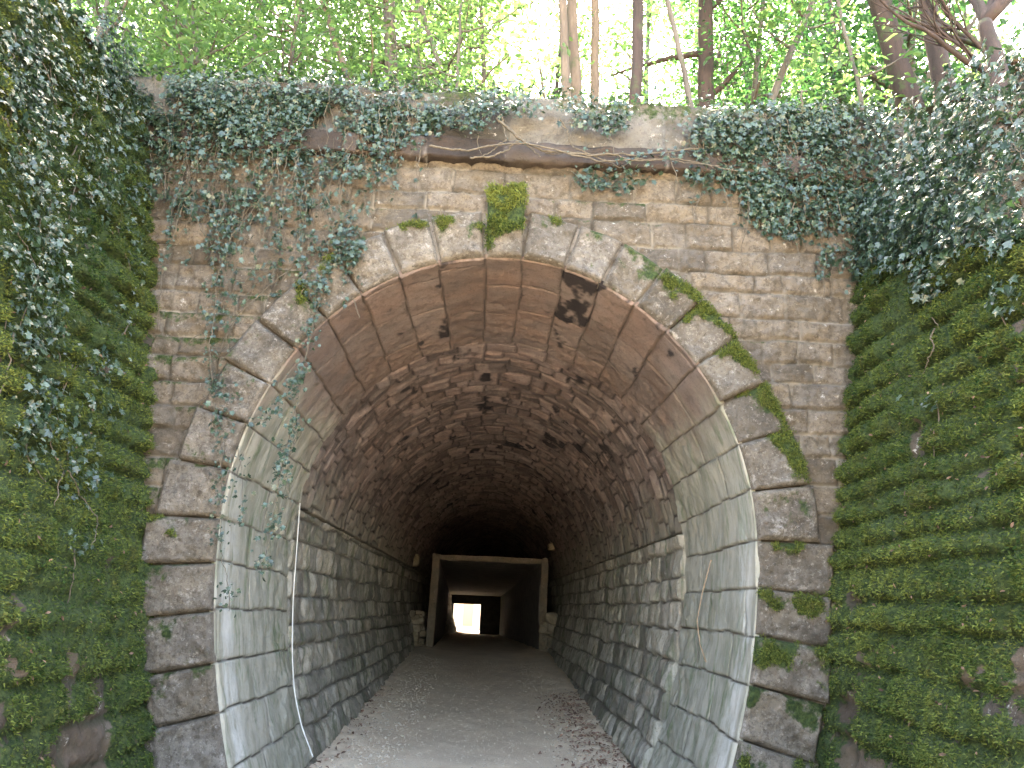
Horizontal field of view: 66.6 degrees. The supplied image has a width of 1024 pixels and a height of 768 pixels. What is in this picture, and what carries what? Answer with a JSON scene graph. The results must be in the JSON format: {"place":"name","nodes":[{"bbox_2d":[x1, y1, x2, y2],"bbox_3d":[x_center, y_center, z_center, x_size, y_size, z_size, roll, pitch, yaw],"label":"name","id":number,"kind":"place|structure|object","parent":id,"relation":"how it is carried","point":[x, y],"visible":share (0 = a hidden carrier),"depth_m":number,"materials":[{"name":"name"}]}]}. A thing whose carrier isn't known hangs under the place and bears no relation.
{"place":"outdoors","nodes":[
{"label":"outdoors","id":0,"kind":"place"},
{"bbox_2d":[310,628,631,767],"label":"path","id":1,"kind":"structure","parent":0,"point":[473,647],"depth_m":13.10,"materials":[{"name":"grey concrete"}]},
{"bbox_2d":[409,610,426,645],"bbox_3d":[-3.283,7.951,25.240,1.112,1.258,1.016,3,-16,-1],"label":"rubble heap","id":2,"kind":"object","parent":1,"relation":"on","point":[417,620],"visible":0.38,"depth_m":24.94,"materials":[{"name":"stone"}]},
{"bbox_2d":[377,659,559,767],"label":"grit","id":3,"kind":"object","parent":1,"relation":"on","point":[478,723],"visible":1,"depth_m":12.39,"materials":[{"name":"stone"}]},
{"bbox_2d":[309,684,634,767],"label":"leaf litter","id":4,"kind":"object","parent":1,"relation":"on","point":[560,735],"visible":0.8,"depth_m":11.61,"materials":[{"name":"brown plant"}]},
{"bbox_2d":[426,553,548,650],"bbox_3d":[-1.881,12.799,43.832,4.819,3.960,38.553,3,-16,-4],"label":"concrete passage","id":5,"kind":"object","parent":1,"relation":"on","point":[508,595],"visible":0.88,"depth_m":31.89},
{"bbox_2d":[538,612,557,650],"bbox_3d":[1.320,8.121,25.379,0.973,1.368,1.048,3,-16,-1],"label":"rubble heap","id":6,"kind":"object","parent":1,"relation":"on","point":[547,626],"visible":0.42,"depth_m":25.05,"materials":[{"name":"stone"}]},
{"bbox_2d":[53,0,1023,262],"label":"hillside","id":7,"kind":"structure","parent":0,"point":[983,168],"depth_m":7.40,"materials":[{"name":"green plant"}]},
{"bbox_2d":[56,0,153,107],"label":"ground cover","id":8,"kind":"object","parent":7,"relation":"on","point":[75,14],"visible":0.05,"depth_m":6.97,"materials":[{"name":"green plant"}]},
{"bbox_2d":[70,0,199,61],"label":"background tree","id":9,"kind":"object","parent":7,"relation":"on","point":[120,29],"visible":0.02,"depth_m":19.33,"materials":[{"name":"green plant"}]},
{"bbox_2d":[74,1,228,75],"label":"background tree","id":10,"kind":"object","parent":7,"relation":"on","point":[147,10],"visible":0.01,"depth_m":23.05,"materials":[{"name":"green plant"}]},
{"bbox_2d":[82,0,243,79],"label":"background tree","id":11,"kind":"object","parent":7,"relation":"on","point":[84,4],"visible":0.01,"depth_m":21.84,"materials":[{"name":"green plant"}]},
{"bbox_2d":[71,0,291,80],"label":"sapling","id":12,"kind":"object","parent":7,"relation":"on","point":[144,28],"visible":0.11,"depth_m":10.09,"materials":[{"name":"green plant"}]},
{"bbox_2d":[72,0,298,81],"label":"sapling","id":13,"kind":"object","parent":7,"relation":"on","point":[109,5],"visible":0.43,"depth_m":8.44,"materials":[{"name":"green plant"}]},
{"bbox_2d":[89,0,281,80],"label":"background tree","id":14,"kind":"object","parent":7,"relation":"on","point":[210,1],"visible":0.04,"depth_m":18.23,"materials":[{"name":"green plant"}]},
{"bbox_2d":[76,0,333,80],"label":"sapling","id":15,"kind":"object","parent":7,"relation":"on","point":[191,13],"visible":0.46,"depth_m":9.92,"materials":[{"name":"green plant"}]},
{"bbox_2d":[149,1,281,76],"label":"background tree","id":16,"kind":"object","parent":7,"relation":"on","point":[233,43],"depth_m":28.10,"materials":[{"name":"green plant"}]},
{"bbox_2d":[157,0,332,77],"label":"background tree","id":17,"kind":"object","parent":7,"relation":"on","point":[258,38],"visible":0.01,"depth_m":23.73,"materials":[{"name":"green plant"}]},
{"bbox_2d":[178,0,321,81],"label":"background tree","id":18,"kind":"object","parent":7,"relation":"on","point":[282,10],"visible":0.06,"depth_m":21.71,"materials":[{"name":"green plant"}]},
{"bbox_2d":[145,0,425,84],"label":"sapling","id":19,"kind":"object","parent":7,"relation":"on","point":[279,19],"visible":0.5,"depth_m":10.54,"materials":[{"name":"green plant"}]},
{"bbox_2d":[237,0,407,75],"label":"background tree","id":20,"kind":"object","parent":7,"relation":"on","point":[311,42],"visible":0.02,"depth_m":22.60,"materials":[{"name":"green plant"}]},
{"bbox_2d":[227,0,464,88],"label":"woodland tree","id":21,"kind":"object","parent":7,"relation":"on","point":[358,56],"visible":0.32,"depth_m":11.01,"materials":[{"name":"green plant"}]},
{"bbox_2d":[245,0,449,92],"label":"sapling","id":22,"kind":"object","parent":7,"relation":"on","point":[353,5],"visible":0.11,"depth_m":13.21,"materials":[{"name":"green plant"}]},
{"bbox_2d":[267,0,558,97],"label":"background tree","id":23,"kind":"object","parent":7,"relation":"on","point":[519,68],"visible":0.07,"depth_m":17.61,"materials":[{"name":"green plant"}]},
{"bbox_2d":[319,0,511,85],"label":"background tree","id":24,"kind":"object","parent":7,"relation":"on","point":[400,38],"visible":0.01,"depth_m":27.70,"materials":[{"name":"green plant"}]},
{"bbox_2d":[277,0,559,95],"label":"background tree","id":25,"kind":"object","parent":7,"relation":"on","point":[556,57],"depth_m":19.68,"materials":[{"name":"green plant"}]},
{"bbox_2d":[306,0,547,95],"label":"woodland tree","id":26,"kind":"object","parent":7,"relation":"on","point":[396,45],"visible":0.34,"depth_m":12.35,"materials":[{"name":"green plant"}]},
{"bbox_2d":[291,0,607,95],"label":"woodland tree","id":27,"kind":"object","parent":7,"relation":"on","point":[423,12],"visible":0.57,"depth_m":11.76,"materials":[{"name":"green plant"}]},
{"bbox_2d":[378,0,534,92],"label":"woodland tree","id":28,"kind":"object","parent":7,"relation":"on","point":[498,16],"visible":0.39,"depth_m":12.42,"materials":[{"name":"green plant"}]},
{"bbox_2d":[359,0,570,92],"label":"sapling","id":29,"kind":"object","parent":7,"relation":"on","point":[458,48],"visible":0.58,"depth_m":11.04,"materials":[{"name":"green plant"}]},
{"bbox_2d":[396,0,560,97],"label":"background tree","id":30,"kind":"object","parent":7,"relation":"on","point":[510,56],"visible":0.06,"depth_m":20.69,"materials":[{"name":"green plant"}]},
{"bbox_2d":[465,0,599,102],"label":"woodland tree","id":31,"kind":"object","parent":7,"relation":"on","point":[595,29],"visible":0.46,"depth_m":11.37,"materials":[{"name":"beige plant"}]},
{"bbox_2d":[465,0,599,98],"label":"sapling","id":32,"kind":"object","parent":7,"relation":"on","point":[525,65],"visible":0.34,"depth_m":12.69,"materials":[{"name":"green plant"}]},
{"bbox_2d":[558,0,570,99],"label":"woodland tree","id":33,"kind":"object","parent":7,"relation":"on","point":[565,62],"visible":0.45,"depth_m":10.58,"materials":[{"name":"beige plant"}]},
{"bbox_2d":[567,0,581,100],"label":"woodland tree","id":34,"kind":"object","parent":7,"relation":"on","point":[575,71],"visible":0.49,"depth_m":10.93,"materials":[{"name":"beige plant"}]},
{"bbox_2d":[495,0,663,103],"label":"background tree","id":35,"kind":"object","parent":7,"relation":"on","point":[556,65],"visible":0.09,"depth_m":28.50,"materials":[{"name":"green plant"}]},
{"bbox_2d":[531,0,722,105],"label":"background tree","id":36,"kind":"object","parent":7,"relation":"on","point":[616,53],"visible":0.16,"depth_m":28.53,"materials":[{"name":"green plant"}]},
{"bbox_2d":[628,0,643,103],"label":"woodland tree","id":37,"kind":"object","parent":7,"relation":"on","point":[637,55],"visible":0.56,"depth_m":10.20,"materials":[{"name":"brown plant"}]},
{"bbox_2d":[665,0,693,107],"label":"woodland tree","id":38,"kind":"object","parent":7,"relation":"on","point":[679,50],"visible":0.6,"depth_m":10.53,"materials":[{"name":"brown plant"}]},
{"bbox_2d":[558,0,802,108],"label":"woodland tree","id":39,"kind":"object","parent":7,"relation":"on","point":[706,75],"visible":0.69,"depth_m":11.90,"materials":[{"name":"green plant"}]},
{"bbox_2d":[643,0,775,106],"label":"background tree","id":40,"kind":"object","parent":7,"relation":"on","point":[681,24],"visible":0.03,"depth_m":26.00,"materials":[{"name":"green plant"}]},
{"bbox_2d":[631,0,834,108],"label":"sapling","id":41,"kind":"object","parent":7,"relation":"on","point":[727,62],"visible":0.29,"depth_m":12.71,"materials":[{"name":"green plant"}]},
{"bbox_2d":[657,0,867,110],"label":"woodland tree","id":42,"kind":"object","parent":7,"relation":"on","point":[755,84],"visible":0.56,"depth_m":12.15,"materials":[{"name":"green plant"}]},
{"bbox_2d":[645,0,880,115],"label":"background tree","id":43,"kind":"object","parent":7,"relation":"on","point":[714,32],"visible":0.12,"depth_m":21.63,"materials":[{"name":"green plant"}]},
{"bbox_2d":[721,24,812,107],"bbox_3d":[9.824,-8.034,29.614,6.285,13.116,6.050,12,-18,-29],"label":"background tree","id":44,"kind":"object","parent":7,"relation":"on","point":[770,76],"depth_m":30.96,"materials":[{"name":"green plant"}]},
{"bbox_2d":[691,0,861,110],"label":"woodland tree","id":45,"kind":"object","parent":7,"relation":"on","point":[781,75],"visible":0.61,"depth_m":11.69,"materials":[{"name":"brown plant"}]},
{"bbox_2d":[735,0,869,109],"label":"background tree","id":46,"kind":"object","parent":7,"relation":"on","point":[803,65],"visible":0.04,"depth_m":22.04,"materials":[{"name":"green plant"}]},
{"bbox_2d":[772,2,881,115],"bbox_3d":[12.308,-8.583,29.239,8.420,14.019,7.005,3,-16,-4],"label":"background tree","id":47,"kind":"object","parent":7,"relation":"on","point":[821,66],"depth_m":29.98,"materials":[{"name":"green plant"}]},
{"bbox_2d":[678,0,978,118],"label":"background tree","id":48,"kind":"object","parent":7,"relation":"on","point":[828,53],"visible":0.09,"depth_m":19.42,"materials":[{"name":"green plant"}]},
{"bbox_2d":[723,0,1013,116],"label":"sapling","id":49,"kind":"object","parent":7,"relation":"on","point":[835,63],"visible":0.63,"depth_m":10.23,"materials":[{"name":"green plant"}]},
{"bbox_2d":[729,0,1023,117],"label":"background tree","id":50,"kind":"object","parent":7,"relation":"on","point":[884,83],"visible":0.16,"depth_m":17.08,"materials":[{"name":"green plant"}]},
{"bbox_2d":[847,24,927,115],"bbox_3d":[14.515,-8.740,29.760,8.443,14.736,7.593,6,-16,-14],"label":"background tree","id":51,"kind":"object","parent":7,"relation":"on","point":[877,61],"depth_m":30.48,"materials":[{"name":"green plant"}]},
{"bbox_2d":[867,0,925,118],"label":"woodland tree","id":52,"kind":"object","parent":7,"relation":"on","point":[901,67],"visible":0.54,"depth_m":10.18,"materials":[{"name":"brown plant"}]},
{"bbox_2d":[850,83,973,119],"bbox_3d":[0.384,-3.348,12.301,15.076,2.924,6.096,3,-16,-1],"label":"ground cover","id":53,"kind":"object","parent":7,"relation":"on","point":[971,84],"depth_m":9.50,"materials":[{"name":"green plant"}]},
{"bbox_2d":[815,0,1012,109],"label":"leaning tree","id":54,"kind":"object","parent":7,"relation":"on","point":[989,13],"visible":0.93,"depth_m":8.44,"materials":[{"name":"brown plant"}]},
{"bbox_2d":[843,0,1005,119],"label":"background tree","id":55,"kind":"object","parent":7,"relation":"on","point":[952,44],"visible":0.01,"depth_m":20.75,"materials":[{"name":"green plant"}]},
{"bbox_2d":[918,0,957,110],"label":"woodland tree","id":56,"kind":"object","parent":7,"relation":"on","point":[936,59],"visible":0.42,"depth_m":10.00,"materials":[{"name":"brown plant"}]},
{"bbox_2d":[854,45,1023,268],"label":"ground cover","id":57,"kind":"object","parent":7,"relation":"on","point":[990,234],"visible":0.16,"depth_m":7.18,"materials":[{"name":"green plant"}]},
{"bbox_2d":[892,57,1023,226],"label":"ivy","id":58,"kind":"object","parent":7,"relation":"on","point":[1014,62],"visible":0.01,"depth_m":7.71,"materials":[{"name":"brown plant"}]},
{"bbox_2d":[909,0,1023,96],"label":"background tree","id":59,"kind":"object","parent":7,"relation":"on","point":[965,14],"visible":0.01,"depth_m":26.84,"materials":[{"name":"green plant"}]},
{"bbox_2d":[925,14,1023,86],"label":"background tree","id":60,"kind":"object","parent":7,"relation":"on","point":[1003,30],"visible":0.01,"depth_m":33.16,"materials":[{"name":"green plant"}]},
{"bbox_2d":[967,6,1023,49],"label":"background tree","id":61,"kind":"object","parent":7,"relation":"on","point":[997,26],"visible":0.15,"depth_m":18.42,"materials":[{"name":"green plant"}]},
{"bbox_2d":[997,0,1023,57],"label":"background tree","id":62,"kind":"object","parent":7,"relation":"on","point":[1015,26],"visible":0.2,"depth_m":25.19,"materials":[{"name":"green plant"}]},
{"bbox_2d":[76,0,1023,107],"label":"sky","id":63,"kind":"structure","parent":0,"point":[1019,5],"materials":[{"name":"white"}]},
{"label":"ground","id":64,"kind":"structure","parent":0,"visible":0},
{"bbox_2d":[0,0,161,767],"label":"retaining wall","id":65,"kind":"structure","parent":64,"relation":"on","point":[76,687],"depth_m":5.99,"materials":[{"name":"stone"}]},
{"bbox_2d":[0,0,157,602],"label":"ivy","id":66,"kind":"object","parent":65,"relation":"attached to","point":[36,63],"visible":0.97,"depth_m":5.86,"materials":[{"name":"green plant"}]},
{"bbox_2d":[453,603,480,629],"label":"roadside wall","id":67,"kind":"structure","parent":64,"relation":"on","point":[466,616],"depth_m":67.31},
{"bbox_2d":[209,254,761,767],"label":"tunnel lining","id":68,"kind":"object","parent":64,"relation":"on","point":[505,408],"visible":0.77,"depth_m":10.25,"materials":[{"name":"stone"}]},
{"bbox_2d":[292,503,313,756],"bbox_3d":[-2.351,2.733,8.925,0.614,2.748,0.036,-6,-18,28],"label":"cable","id":69,"kind":"object","parent":68,"relation":"hanging from","point":[292,635],"visible":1,"depth_m":8.97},
{"bbox_2d":[412,554,420,566],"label":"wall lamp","id":70,"kind":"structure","parent":68,"relation":"attached to","point":[416,559],"depth_m":25.50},
{"bbox_2d":[547,543,554,550],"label":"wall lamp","id":71,"kind":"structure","parent":68,"relation":"attached to","point":[550,546],"depth_m":25.80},
{"bbox_2d":[697,560,710,661],"bbox_3d":[2.023,2.370,8.171,0.033,1.030,0.206,16,-21,-39],"label":"dry stem","id":72,"kind":"object","parent":68,"relation":"attached to","point":[699,610],"visible":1,"depth_m":8.22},
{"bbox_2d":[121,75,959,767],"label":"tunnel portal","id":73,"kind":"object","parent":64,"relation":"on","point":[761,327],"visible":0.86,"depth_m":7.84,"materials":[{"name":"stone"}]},
{"bbox_2d":[176,205,255,617],"bbox_3d":[-2.780,0.096,7.372,0.952,4.026,0.259,3,-16,-1],"label":"ivy","id":74,"kind":"object","parent":73,"relation":"attached to","point":[215,422],"visible":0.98,"depth_m":7.31,"materials":[{"name":"green plant"}]},
{"bbox_2d":[116,56,470,405],"bbox_3d":[-2.512,-1.403,8.200,4.054,4.203,1.104,3,-16,-1],"label":"ivy","id":75,"kind":"object","parent":73,"relation":"attached to","point":[219,107],"visible":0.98,"depth_m":8.11,"materials":[{"name":"green plant"}]},
{"bbox_2d":[247,205,367,581],"bbox_3d":[-1.971,-0.045,7.386,1.005,3.731,0.259,3,-16,-1],"label":"ivy","id":76,"kind":"object","parent":73,"relation":"attached to","point":[296,379],"visible":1,"depth_m":7.42,"materials":[{"name":"green plant"}]},
{"bbox_2d":[417,74,737,195],"bbox_3d":[0.693,-2.508,8.606,3.358,1.608,1.162,3,-16,-1],"label":"ivy","id":77,"kind":"object","parent":73,"relation":"attached to","point":[471,109],"visible":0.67,"depth_m":8.22,"materials":[{"name":"green plant"}]},
{"bbox_2d":[564,90,928,298],"bbox_3d":[2.535,-1.920,8.540,4.018,2.635,1.071,3,-16,-1],"label":"ivy","id":78,"kind":"object","parent":73,"relation":"attached to","point":[820,126],"visible":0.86,"depth_m":8.26,"materials":[{"name":"green plant"}]},
{"bbox_2d":[815,235,1023,767],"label":"retaining wall","id":79,"kind":"structure","parent":64,"relation":"on","point":[925,646],"depth_m":5.74,"materials":[{"name":"stone"}]},
{"bbox_2d":[844,33,1023,458],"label":"ivy","id":80,"kind":"object","parent":79,"relation":"attached to","point":[903,217],"visible":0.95,"depth_m":6.34,"materials":[{"name":"green plant"}]}
]}

